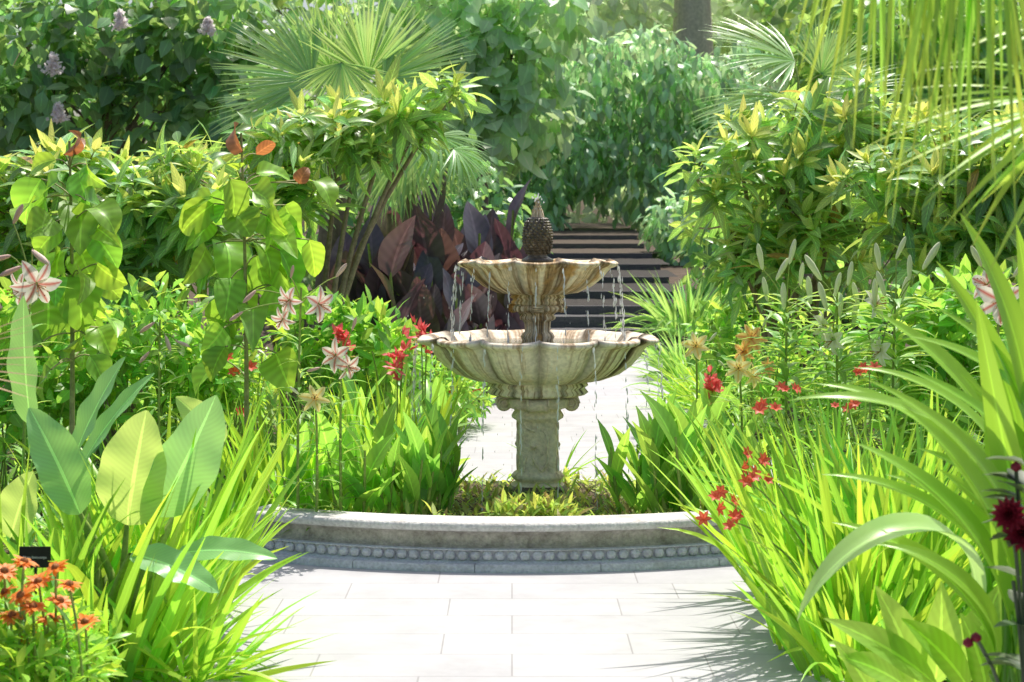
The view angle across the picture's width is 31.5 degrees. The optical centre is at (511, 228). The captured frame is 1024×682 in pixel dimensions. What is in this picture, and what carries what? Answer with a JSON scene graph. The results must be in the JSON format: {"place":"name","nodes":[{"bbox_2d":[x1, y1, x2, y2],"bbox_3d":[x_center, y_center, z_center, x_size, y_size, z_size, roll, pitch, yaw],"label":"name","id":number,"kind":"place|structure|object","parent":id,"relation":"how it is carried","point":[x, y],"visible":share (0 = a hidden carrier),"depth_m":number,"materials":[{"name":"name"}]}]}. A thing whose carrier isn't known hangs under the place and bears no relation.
{"place":"outdoors","nodes":[
{"label":"outdoors","id":0,"kind":"place"},
{"bbox_2d":[429,369,495,428],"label":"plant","id":1,"kind":"object","parent":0,"point":[486,402],"visible":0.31,"depth_m":14.46,"materials":[{"name":"green plant"}]},
{"bbox_2d":[114,355,878,681],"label":"path","id":2,"kind":"structure","parent":0,"point":[662,625],"depth_m":7.42,"materials":[{"name":"stone"}]},
{"bbox_2d":[373,313,469,465],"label":"canna plant","id":3,"kind":"object","parent":2,"relation":"on","point":[421,326],"visible":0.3,"depth_m":10.88,"materials":[{"name":"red plant"}]},
{"bbox_2d":[356,343,488,434],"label":"leafy perennial","id":4,"kind":"object","parent":2,"relation":"on","point":[467,386],"visible":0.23,"depth_m":13.87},
{"bbox_2d":[370,215,494,405],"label":"canna plant","id":5,"kind":"object","parent":2,"relation":"on","point":[432,278],"visible":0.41,"depth_m":15.46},
{"bbox_2d":[413,178,531,329],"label":"canna plant","id":6,"kind":"object","parent":2,"relation":"on","point":[500,246],"visible":0.16,"depth_m":17.05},
{"bbox_2d":[252,504,750,572],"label":"curved kerb","id":7,"kind":"structure","parent":2,"relation":"on","point":[505,544],"depth_m":8.53,"materials":[{"name":"stone"}]},
{"bbox_2d":[417,198,658,503],"bbox_3d":[0.141,0.700,10.000,1.318,1.747,1.318,0,0,0],"label":"fountain","id":8,"kind":"object","parent":2,"relation":"on","point":[537,459],"visible":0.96,"depth_m":9.78,"materials":[{"name":"stone"}]},
{"bbox_2d":[626,340,739,408],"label":"grass clump","id":9,"kind":"object","parent":2,"relation":"on","point":[674,372],"visible":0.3,"depth_m":16.27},
{"bbox_2d":[670,332,718,422],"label":"lily plant","id":10,"kind":"object","parent":2,"relation":"on","point":[695,345],"visible":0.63,"depth_m":10.91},
{"bbox_2d":[658,421,910,598],"bbox_3d":[1.234,1.218,7.803,1.208,0.796,1.027,0,0,-10],"label":"grass clump","id":11,"kind":"object","parent":2,"relation":"on","point":[693,483],"visible":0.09,"depth_m":7.80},
{"bbox_2d":[739,239,833,479],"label":"lily plant","id":12,"kind":"object","parent":2,"relation":"on","point":[784,321],"visible":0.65,"depth_m":9.38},
{"bbox_2d":[719,304,891,485],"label":"leafy perennial","id":13,"kind":"object","parent":2,"relation":"on","point":[764,391],"visible":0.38,"depth_m":11.11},
{"bbox_2d":[624,386,996,650],"bbox_3d":[1.250,1.109,6.958,1.619,1.016,1.798,0,0,-10],"label":"grass clump","id":14,"kind":"object","parent":2,"relation":"on","point":[736,529],"visible":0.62,"depth_m":6.88,"materials":[{"name":"green plant"}]},
{"bbox_2d":[698,510,996,681],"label":"grass clump","id":15,"kind":"object","parent":2,"relation":"on","point":[806,641],"visible":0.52,"depth_m":6.41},
{"bbox_2d":[788,213,1023,681],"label":"broad leaved lily","id":16,"kind":"object","parent":2,"relation":"on","point":[995,400],"visible":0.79,"depth_m":4.76,"materials":[{"name":"plant"}]},
{"bbox_2d":[824,581,1001,681],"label":"cardamom plant","id":17,"kind":"object","parent":2,"relation":"on","point":[904,646],"visible":0.91,"depth_m":4.90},
{"bbox_2d":[962,456,1023,681],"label":"dahlia plant","id":18,"kind":"object","parent":2,"relation":"on","point":[1008,513],"visible":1,"depth_m":4.30,"materials":[{"name":"green plant"}]},
{"bbox_2d":[0,229,1015,681],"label":"ground","id":19,"kind":"structure","parent":0,"point":[678,271],"depth_m":24.49,"materials":[{"name":"plant"}]},
{"bbox_2d":[0,586,34,681],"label":"orange coneflower","id":20,"kind":"object","parent":19,"relation":"on","point":[19,596],"visible":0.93,"depth_m":5.30,"materials":[{"name":"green plant"}]},
{"bbox_2d":[2,554,43,678],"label":"orange coneflower","id":21,"kind":"object","parent":19,"relation":"on","point":[25,562],"visible":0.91,"depth_m":5.30,"materials":[{"name":"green plant"}]},
{"bbox_2d":[0,571,65,681],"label":"orange coneflower","id":22,"kind":"object","parent":19,"relation":"on","point":[37,581],"visible":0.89,"depth_m":5.35,"materials":[{"name":"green plant"}]},
{"bbox_2d":[19,546,50,593],"bbox_3d":[-1.578,1.325,6.002,0.104,0.550,0.017,0,0,0],"label":"plant label","id":23,"kind":"object","parent":19,"relation":"on","point":[40,556],"visible":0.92,"depth_m":6.00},
{"bbox_2d":[0,204,73,546],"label":"lily plant","id":24,"kind":"object","parent":19,"relation":"on","point":[36,285],"visible":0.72,"depth_m":7.53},
{"bbox_2d":[10,600,65,681],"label":"orange coneflower","id":25,"kind":"object","parent":19,"relation":"on","point":[31,608],"visible":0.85,"depth_m":5.30,"materials":[{"name":"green plant"}]},
{"bbox_2d":[36,559,83,681],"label":"orange coneflower","id":26,"kind":"object","parent":19,"relation":"on","point":[55,567],"visible":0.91,"depth_m":5.33,"materials":[{"name":"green plant"}]},
{"bbox_2d":[38,592,84,680],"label":"orange coneflower","id":27,"kind":"object","parent":19,"relation":"on","point":[61,601],"visible":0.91,"depth_m":5.35,"materials":[{"name":"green plant"}]},
{"bbox_2d":[0,277,130,493],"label":"leafy perennial","id":28,"kind":"object","parent":19,"relation":"on","point":[56,392],"visible":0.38,"depth_m":10.44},
{"bbox_2d":[9,130,127,434],"bbox_3d":[-2.182,0.570,8.924,0.554,2.080,0.959,0,0,-18],"label":"foxglove tree sapling","id":29,"kind":"object","parent":19,"relation":"on","point":[92,264],"visible":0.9,"depth_m":8.93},
{"bbox_2d":[0,568,140,681],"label":"leafy perennial","id":30,"kind":"object","parent":19,"relation":"on","point":[19,662],"visible":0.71,"depth_m":5.40,"materials":[{"name":"green plant"}]},
{"bbox_2d":[53,579,102,681],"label":"orange coneflower","id":31,"kind":"object","parent":19,"relation":"on","point":[68,585],"visible":1,"depth_m":5.30,"materials":[{"name":"green plant"}]},
{"bbox_2d":[58,613,125,681],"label":"orange coneflower","id":32,"kind":"object","parent":19,"relation":"on","point":[83,620],"visible":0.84,"depth_m":5.40,"materials":[{"name":"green plant"}]},
{"bbox_2d":[0,447,195,649],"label":"grass clump","id":33,"kind":"object","parent":19,"relation":"on","point":[113,555],"visible":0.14,"depth_m":6.60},
{"bbox_2d":[1,296,276,652],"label":"banana plant","id":34,"kind":"object","parent":19,"relation":"on","point":[143,461],"visible":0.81,"depth_m":6.60,"materials":[{"name":"plant"}]},
{"bbox_2d":[0,119,279,457],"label":"evergreen shrub","id":35,"kind":"object","parent":19,"relation":"on","point":[160,193],"visible":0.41,"depth_m":12.61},
{"bbox_2d":[0,0,286,180],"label":"broadleaf tree","id":36,"kind":"object","parent":19,"relation":"on","point":[58,64],"visible":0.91,"depth_m":23.55,"materials":[{"name":"green plant"}]},
{"bbox_2d":[54,271,243,493],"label":"leafy perennial","id":37,"kind":"object","parent":19,"relation":"on","point":[133,367],"visible":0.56,"depth_m":10.67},
{"bbox_2d":[0,459,309,681],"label":"grass clump","id":38,"kind":"object","parent":19,"relation":"on","point":[150,610],"visible":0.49,"depth_m":6.34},
{"bbox_2d":[4,383,318,641],"bbox_3d":[-1.423,1.119,7.113,1.229,0.993,1.468,0,0,0],"label":"grass clump","id":39,"kind":"object","parent":19,"relation":"on","point":[222,499],"visible":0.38,"depth_m":7.18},
{"bbox_2d":[133,317,189,439],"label":"lily plant","id":40,"kind":"object","parent":19,"relation":"on","point":[159,349],"visible":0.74,"depth_m":9.19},
{"bbox_2d":[0,0,357,240],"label":"broadleaf tree","id":41,"kind":"object","parent":19,"relation":"on","point":[105,5],"visible":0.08,"depth_m":33.32,"materials":[{"name":"green plant"}]},
{"bbox_2d":[0,351,374,680],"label":"ground cover","id":42,"kind":"object","parent":19,"relation":"on","point":[273,400],"visible":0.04,"depth_m":12.67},
{"bbox_2d":[94,560,336,681],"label":"grass clump","id":43,"kind":"object","parent":19,"relation":"on","point":[206,653],"visible":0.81,"depth_m":6.40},
{"bbox_2d":[184,349,259,484],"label":"flowering plant","id":44,"kind":"object","parent":19,"relation":"on","point":[234,371],"visible":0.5,"depth_m":10.83,"materials":[{"name":"green plant"}]},
{"bbox_2d":[162,317,283,473],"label":"leafy perennial","id":45,"kind":"object","parent":19,"relation":"on","point":[260,384],"visible":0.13,"depth_m":11.30,"materials":[{"name":"green plant"}]},
{"bbox_2d":[179,122,338,497],"bbox_3d":[-1.374,0.525,9.427,0.816,2.170,0.795,0,0,25],"label":"foxglove tree sapling","id":46,"kind":"object","parent":19,"relation":"on","point":[283,246],"visible":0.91,"depth_m":9.35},
{"bbox_2d":[205,0,476,391],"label":"fan palm","id":47,"kind":"object","parent":19,"relation":"on","point":[272,85],"visible":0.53,"depth_m":17.02,"materials":[{"name":"green plant"}]},
{"bbox_2d":[194,53,495,426],"bbox_3d":[-1.467,0.129,14.264,2.684,2.996,1.970,0,0,0],"label":"evergreen shrub","id":48,"kind":"object","parent":19,"relation":"on","point":[388,121],"visible":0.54,"depth_m":13.97,"materials":[{"name":"plant"}]},
{"bbox_2d":[262,284,434,434],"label":"leafy perennial","id":49,"kind":"object","parent":19,"relation":"on","point":[371,341],"visible":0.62,"depth_m":12.44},
{"bbox_2d":[328,210,399,406],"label":"canna plant","id":50,"kind":"object","parent":19,"relation":"on","point":[388,225],"visible":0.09,"depth_m":16.45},
{"bbox_2d":[258,372,473,445],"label":"clump","id":51,"kind":"object","parent":19,"relation":"on","point":[387,398],"visible":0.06,"depth_m":12.28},
{"bbox_2d":[328,130,499,276],"bbox_3d":[-0.910,0.368,16.044,1.645,2.515,1.049,0,0,0],"label":"fan palm","id":52,"kind":"object","parent":19,"relation":"on","point":[412,185],"visible":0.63,"depth_m":16.12,"materials":[{"name":"green plant"}]},
{"bbox_2d":[301,127,552,293],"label":"shrub","id":53,"kind":"object","parent":19,"relation":"on","point":[457,211],"visible":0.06,"depth_m":24.73,"materials":[{"name":"green plant"}]},
{"bbox_2d":[356,167,498,403],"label":"canna plant","id":54,"kind":"object","parent":19,"relation":"on","point":[433,235],"visible":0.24,"depth_m":16.12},
{"bbox_2d":[261,0,606,212],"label":"broadleaf tree","id":55,"kind":"object","parent":19,"relation":"on","point":[331,4],"visible":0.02,"depth_m":53.21,"materials":[{"name":"green plant"}]},
{"bbox_2d":[365,0,607,209],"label":"broadleaf tree","id":56,"kind":"object","parent":19,"relation":"on","point":[519,91],"visible":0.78,"depth_m":32.47,"materials":[{"name":"green plant"}]},
{"bbox_2d":[427,22,779,231],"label":"creeper hedge","id":57,"kind":"object","parent":19,"relation":"on","point":[588,168],"visible":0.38,"depth_m":41.00,"materials":[{"name":"green plant"}]},
{"bbox_2d":[551,316,678,327],"bbox_3d":[0.480,1.250,23.870,3.520,0.200,0.140,0,0,0],"label":"timber riser","id":58,"kind":"object","parent":19,"relation":"on","point":[574,321],"depth_m":23.80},
{"bbox_2d":[555,314,651,315],"bbox_3d":[0.560,1.148,24.095,3.620,0.020,0.310,0,0,0],"label":"step tread","id":59,"kind":"object","parent":58,"relation":"on","point":[603,315],"visible":0.23,"depth_m":24.06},
{"bbox_2d":[554,306,677,314],"bbox_3d":[0.485,1.115,24.320,3.610,0.170,0.140,0,0,0],"label":"timber riser","id":60,"kind":"object","parent":59,"relation":"on","point":[581,310],"depth_m":24.25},
{"bbox_2d":[562,298,686,305],"bbox_3d":[0.590,1.007,24.995,3.680,0.058,1.210,0,0,0],"label":"step tread","id":61,"kind":"object","parent":60,"relation":"on","point":[585,302],"visible":0.28,"depth_m":24.94,"materials":[{"name":"grey stone"}]},
{"bbox_2d":[563,291,677,298],"bbox_3d":[0.490,0.960,25.670,3.700,0.160,0.140,0,0,0],"label":"timber riser","id":62,"kind":"object","parent":61,"relation":"on","point":[595,295],"visible":0.2,"depth_m":25.60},
{"bbox_2d":[583,283,684,290],"bbox_3d":[0.620,0.853,26.670,3.740,0.069,1.860,0,0,0],"label":"step tread","id":63,"kind":"object","parent":62,"relation":"on","point":[608,287],"visible":0.3,"depth_m":26.62,"materials":[{"name":"grey stone"}]},
{"bbox_2d":[520,0,775,231],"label":"broadleaf tree","id":64,"kind":"object","parent":19,"relation":"on","point":[694,17],"visible":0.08,"depth_m":51.47,"materials":[{"name":"green plant"}]},
{"bbox_2d":[604,269,755,346],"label":"clump","id":65,"kind":"object","parent":19,"relation":"on","point":[668,315],"visible":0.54,"depth_m":22.87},
{"bbox_2d":[630,319,743,379],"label":"clump","id":66,"kind":"object","parent":19,"relation":"on","point":[655,354],"visible":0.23,"depth_m":19.35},
{"bbox_2d":[634,178,752,265],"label":"shrub","id":67,"kind":"object","parent":19,"relation":"on","point":[655,234],"visible":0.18,"depth_m":32.76,"materials":[{"name":"green plant"}]},
{"bbox_2d":[629,346,778,421],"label":"grass clump","id":68,"kind":"object","parent":19,"relation":"on","point":[687,385],"visible":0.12,"depth_m":15.17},
{"bbox_2d":[589,0,898,121],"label":"broadleaf tree","id":69,"kind":"object","parent":19,"relation":"on","point":[726,9],"visible":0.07,"depth_m":57.03,"materials":[{"name":"green plant"}]},
{"bbox_2d":[682,277,840,427],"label":"leafy perennial","id":70,"kind":"object","parent":19,"relation":"on","point":[721,322],"visible":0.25,"depth_m":14.40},
{"bbox_2d":[686,13,913,353],"bbox_3d":[3.085,-0.433,20.046,2.572,4.106,1.998,0,0,-29],"label":"fan palm","id":71,"kind":"object","parent":19,"relation":"on","point":[824,62],"visible":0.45,"depth_m":19.98,"materials":[{"name":"green plant"}]},
{"bbox_2d":[670,176,931,325],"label":"shrub","id":72,"kind":"object","parent":19,"relation":"on","point":[697,272],"visible":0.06,"depth_m":24.73,"materials":[{"name":"green plant"}]},
{"bbox_2d":[651,59,972,434],"bbox_3d":[2.408,0.151,14.368,2.648,2.955,1.909,0,0,0],"label":"evergreen shrub","id":73,"kind":"object","parent":19,"relation":"on","point":[749,158],"visible":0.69,"depth_m":13.89,"materials":[{"name":"plant"}]},
{"bbox_2d":[648,361,983,563],"bbox_3d":[1.647,1.102,8.042,1.573,1.027,1.469,0,0,-35],"label":"grass clump","id":74,"kind":"object","parent":19,"relation":"on","point":[835,405],"visible":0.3,"depth_m":8.04,"materials":[{"name":"green plant"}]},
{"bbox_2d":[790,255,885,474],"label":"lily plant","id":75,"kind":"object","parent":19,"relation":"on","point":[832,337],"visible":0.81,"depth_m":9.15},
{"bbox_2d":[693,372,996,614],"bbox_3d":[1.736,1.071,7.238,1.598,1.093,1.886,0,0,26],"label":"grass clump","id":76,"kind":"object","parent":19,"relation":"on","point":[914,575],"visible":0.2,"depth_m":6.96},
{"bbox_2d":[732,356,979,681],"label":"flowering plant","id":77,"kind":"object","parent":19,"relation":"on","point":[868,434],"visible":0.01,"depth_m":13.57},
{"bbox_2d":[736,0,1021,136],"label":"broadleaf tree","id":78,"kind":"object","parent":19,"relation":"on","point":[759,6],"visible":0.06,"depth_m":47.26,"materials":[{"name":"green plant"}]},
{"bbox_2d":[843,236,946,466],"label":"lily plant","id":79,"kind":"object","parent":19,"relation":"on","point":[879,349],"visible":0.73,"depth_m":8.97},
{"bbox_2d":[782,0,1023,285],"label":"broadleaf tree","id":80,"kind":"object","parent":19,"relation":"on","point":[804,72],"visible":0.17,"depth_m":26.47,"materials":[{"name":"green plant"}]},
{"bbox_2d":[790,0,1023,275],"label":"fan palm","id":81,"kind":"object","parent":19,"relation":"on","point":[917,15],"visible":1,"depth_m":3.85,"materials":[{"name":"green plant"}]},
{"bbox_2d":[815,92,1023,465],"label":"evergreen shrub","id":82,"kind":"object","parent":19,"relation":"on","point":[923,233],"visible":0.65,"depth_m":11.87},
{"bbox_2d":[843,253,1018,494],"bbox_3d":[2.353,0.871,9.587,1.281,1.481,1.098,0,0,0],"label":"leafy perennial","id":83,"kind":"object","parent":19,"relation":"on","point":[943,326],"visible":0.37,"depth_m":9.49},
{"bbox_2d":[955,246,1018,444],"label":"lily plant","id":84,"kind":"object","parent":19,"relation":"on","point":[983,289],"visible":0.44,"depth_m":7.33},
{"bbox_2d":[7,0,1021,228],"label":"sky","id":85,"kind":"structure","parent":0,"point":[610,220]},
{"bbox_2d":[268,483,765,515],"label":"bed soil","id":86,"kind":"structure","parent":0,"point":[495,485],"depth_m":10.17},
{"bbox_2d":[163,376,356,515],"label":"grass clump","id":87,"kind":"object","parent":86,"relation":"on","point":[288,462],"visible":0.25,"depth_m":9.35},
{"bbox_2d":[229,263,346,511],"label":"lily plant","id":88,"kind":"object","parent":86,"relation":"on","point":[320,303],"visible":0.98,"depth_m":8.86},
{"bbox_2d":[251,420,346,509],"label":"canna plant","id":89,"kind":"object","parent":86,"relation":"on","point":[324,492],"visible":0.57,"depth_m":9.19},
{"bbox_2d":[279,385,344,535],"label":"lily plant","id":90,"kind":"object","parent":86,"relation":"on","point":[314,398],"visible":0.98,"depth_m":8.76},
{"bbox_2d":[236,382,438,509],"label":"grass clump","id":91,"kind":"object","parent":86,"relation":"on","point":[355,409],"visible":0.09,"depth_m":9.98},
{"bbox_2d":[307,318,370,510],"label":"lily plant","id":92,"kind":"object","parent":86,"relation":"on","point":[335,358],"visible":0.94,"depth_m":8.93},
{"bbox_2d":[305,322,385,440],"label":"canna plant","id":93,"kind":"object","parent":86,"relation":"on","point":[340,335],"visible":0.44,"depth_m":10.77,"materials":[{"name":"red plant"}]},
{"bbox_2d":[314,409,404,513],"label":"canna plant","id":94,"kind":"object","parent":86,"relation":"on","point":[365,469],"visible":0.86,"depth_m":9.10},
{"bbox_2d":[277,356,471,491],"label":"grass clump","id":95,"kind":"object","parent":86,"relation":"on","point":[369,433],"visible":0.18,"depth_m":10.00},
{"bbox_2d":[369,325,424,493],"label":"canna plant","id":96,"kind":"object","parent":86,"relation":"on","point":[399,354],"visible":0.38,"depth_m":9.91,"materials":[{"name":"red plant"}]},
{"bbox_2d":[358,400,452,514],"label":"canna plant","id":97,"kind":"object","parent":86,"relation":"on","point":[418,480],"visible":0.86,"depth_m":9.17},
{"bbox_2d":[394,398,476,515],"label":"canna plant","id":98,"kind":"object","parent":86,"relation":"on","point":[447,485],"visible":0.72,"depth_m":9.36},
{"bbox_2d":[266,465,765,515],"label":"ground cover","id":99,"kind":"object","parent":86,"relation":"on","point":[489,484],"visible":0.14,"depth_m":9.64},
{"bbox_2d":[476,484,593,515],"bbox_3d":[0.111,1.440,8.944,0.542,0.347,0.484,0,0,-17],"label":"ground cover mound","id":100,"kind":"object","parent":86,"relation":"on","point":[545,505],"visible":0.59,"depth_m":8.90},
{"bbox_2d":[402,193,692,511],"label":"falling water","id":101,"kind":"structure","parent":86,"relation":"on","point":[488,292],"depth_m":9.64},
{"bbox_2d":[591,417,651,514],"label":"canna plant","id":102,"kind":"object","parent":86,"relation":"on","point":[614,470],"visible":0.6,"depth_m":9.32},
{"bbox_2d":[618,388,709,512],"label":"canna plant","id":103,"kind":"object","parent":86,"relation":"on","point":[651,435],"visible":0.54,"depth_m":9.10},
{"bbox_2d":[640,390,781,511],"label":"canna plant","id":104,"kind":"object","parent":86,"relation":"on","point":[667,424],"visible":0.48,"depth_m":9.06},
{"bbox_2d":[667,365,789,454],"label":"canna plant","id":105,"kind":"object","parent":86,"relation":"on","point":[709,389],"visible":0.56,"depth_m":10.49,"materials":[{"name":"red plant"}]},
{"bbox_2d":[712,354,764,431],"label":"lily plant","id":106,"kind":"object","parent":86,"relation":"on","point":[738,370],"visible":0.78,"depth_m":9.71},
{"bbox_2d":[729,317,775,473],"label":"lily plant","id":107,"kind":"object","parent":86,"relation":"on","point":[744,348],"visible":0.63,"depth_m":10.31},
{"bbox_2d":[554,258,668,263],"bbox_3d":[0.680,0.553,31.070,3.860,0.069,2.260,0,0,0],"label":"step tread","id":108,"kind":"object","parent":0,"point":[638,261],"visible":0.27,"depth_m":31.35,"materials":[{"name":"grey stone"}]},
{"bbox_2d":[547,253,651,258],"bbox_3d":[0.505,0.505,32.270,3.970,0.150,0.140,0,0,0],"label":"timber riser","id":109,"kind":"object","parent":108,"relation":"on","point":[601,255],"visible":0.23,"depth_m":32.20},
{"bbox_2d":[550,248,659,252],"bbox_3d":[0.710,0.404,33.570,3.920,0.069,2.460,0,0,0],"label":"step tread","id":110,"kind":"object","parent":109,"relation":"on","point":[598,250],"visible":0.48,"depth_m":33.61,"materials":[{"name":"grey stone"}]},
{"bbox_2d":[552,244,643,248],"bbox_3d":[0.510,0.355,34.870,4.060,0.150,0.140,0,0,0],"label":"timber riser","id":111,"kind":"object","parent":110,"relation":"on","point":[599,246],"visible":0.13,"depth_m":34.80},
{"bbox_2d":[514,240,646,243],"bbox_3d":[0.740,0.254,36.270,3.980,0.070,2.660,0,0,0],"label":"step tread","id":112,"kind":"object","parent":111,"relation":"on","point":[596,241],"visible":0.48,"depth_m":36.22,"materials":[{"name":"grey stone"}]},
{"bbox_2d":[513,235,636,239],"bbox_3d":[0.515,0.205,37.670,4.150,0.150,0.140,0,0,0],"label":"timber riser","id":113,"kind":"object","parent":112,"relation":"on","point":[594,237],"visible":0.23,"depth_m":37.60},
{"bbox_2d":[515,223,643,234],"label":"step tread","id":114,"kind":"object","parent":113,"relation":"on","point":[594,229],"visible":0.39,"depth_m":40.92,"materials":[{"name":"grey stone"}]},
{"bbox_2d":[604,270,677,276],"bbox_3d":[0.650,0.703,28.770,3.800,0.069,2.060,0,0,0],"label":"step tread","id":115,"kind":"object","parent":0,"point":[642,273],"visible":0.28,"depth_m":28.68,"materials":[{"name":"grey stone"}]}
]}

